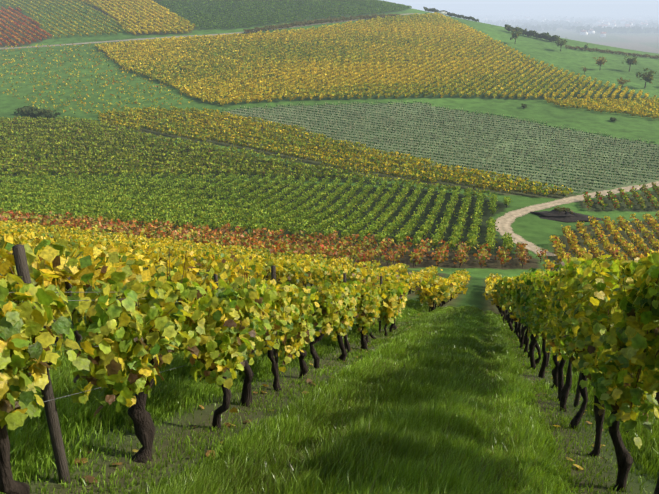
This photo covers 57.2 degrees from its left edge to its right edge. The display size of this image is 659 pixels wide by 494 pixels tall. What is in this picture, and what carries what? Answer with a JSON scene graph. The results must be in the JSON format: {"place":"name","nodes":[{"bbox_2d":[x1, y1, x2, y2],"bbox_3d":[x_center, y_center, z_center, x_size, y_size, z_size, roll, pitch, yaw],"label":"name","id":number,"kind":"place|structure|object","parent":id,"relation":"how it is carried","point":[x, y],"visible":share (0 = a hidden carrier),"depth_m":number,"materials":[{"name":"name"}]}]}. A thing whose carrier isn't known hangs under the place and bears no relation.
{"place":"outdoors","nodes":[
{"label":"outdoors","id":0,"kind":"place"},
{"bbox_2d":[0,0,658,493],"bbox_3d":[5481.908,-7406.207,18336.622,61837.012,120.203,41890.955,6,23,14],"label":"ground","id":1,"kind":"structure","parent":0,"point":[536,228],"depth_m":211.96,"materials":[{"name":"green plant"}]},
{"bbox_2d":[0,13,420,49],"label":"track","id":2,"kind":"structure","parent":1,"relation":"on","point":[182,36],"depth_m":342.81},
{"bbox_2d":[12,235,499,341],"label":"posts","id":3,"kind":"object","parent":1,"relation":"on","point":[78,336],"visible":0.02,"depth_m":8.51,"materials":[{"name":"brown wood"}]},
{"bbox_2d":[0,220,526,328],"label":"vines","id":4,"kind":"object","parent":1,"relation":"on","point":[74,254],"visible":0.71,"depth_m":27.72,"materials":[{"name":"yellow plant"}]},
{"bbox_2d":[51,267,503,345],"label":"trellis wires","id":5,"kind":"object","parent":1,"relation":"on","point":[430,307],"visible":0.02,"depth_m":30.69,"materials":[{"name":"grey metal"}]},
{"bbox_2d":[0,0,658,270],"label":"vines","id":6,"kind":"object","parent":1,"relation":"on","point":[455,30],"visible":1,"depth_m":195.61,"materials":[{"name":"green plant"}]},
{"bbox_2d":[0,299,658,493],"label":"grass","id":7,"kind":"structure","parent":1,"relation":"on","point":[426,404],"depth_m":5.36,"materials":[{"name":"green plant"}]},
{"bbox_2d":[0,249,658,493],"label":"vines","id":8,"kind":"object","parent":1,"relation":"on","point":[580,300],"depth_m":4.29,"materials":[{"name":"green plant"}]},
{"bbox_2d":[9,249,658,408],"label":"canes","id":9,"kind":"object","parent":8,"relation":"attached to","point":[638,375],"visible":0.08,"depth_m":4.29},
{"bbox_2d":[9,288,658,406],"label":"wires","id":10,"kind":"object","parent":8,"relation":"attached to","point":[145,339],"visible":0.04,"depth_m":3.36,"materials":[{"name":"metal"}]},
{"bbox_2d":[8,178,658,267],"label":"trunks","id":11,"kind":"object","parent":1,"relation":"on","point":[438,262],"visible":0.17,"depth_m":123.90,"materials":[{"name":"brown wood"}]},
{"bbox_2d":[12,244,658,493],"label":"posts","id":12,"kind":"object","parent":1,"relation":"on","point":[22,269],"visible":0.21,"depth_m":3.51,"materials":[{"name":"brown wood"}]},
{"bbox_2d":[74,313,629,482],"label":"fallen leaves","id":13,"kind":"object","parent":1,"relation":"on","point":[232,410],"visible":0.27,"depth_m":5.41,"materials":[{"name":"brown plant"}]},
{"bbox_2d":[231,100,658,191],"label":"young stakes","id":14,"kind":"object","parent":1,"relation":"on","point":[450,118],"visible":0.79,"depth_m":200.07,"materials":[{"name":"grey wood"}]},
{"bbox_2d":[464,14,658,33],"bbox_3d":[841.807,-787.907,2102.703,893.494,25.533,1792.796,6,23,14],"label":"plain trees","id":15,"kind":"object","parent":1,"relation":"on","point":[563,24],"visible":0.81,"depth_m":1698.15,"materials":[{"name":"green plant"}]},
{"bbox_2d":[531,210,603,222],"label":"compost heap","id":16,"kind":"object","parent":1,"relation":"on","point":[562,216],"visible":0.83,"depth_m":131.05,"materials":[{"name":"brown soil"}]},
{"bbox_2d":[483,13,658,36],"bbox_3d":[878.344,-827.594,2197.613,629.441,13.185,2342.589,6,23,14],"label":"distant buildings","id":17,"kind":"structure","parent":1,"relation":"on","point":[593,31],"depth_m":1909.93,"materials":[{"name":"white"}]},
{"bbox_2d":[382,0,658,3],"label":"sky","id":18,"kind":"structure","parent":0,"point":[393,1],"materials":[{"name":"white"}]},
{"bbox_2d":[493,181,658,255],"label":"dirt path","id":19,"kind":"structure","parent":0,"point":[506,220],"depth_m":135.46,"materials":[{"name":"beige soil"}]}
]}

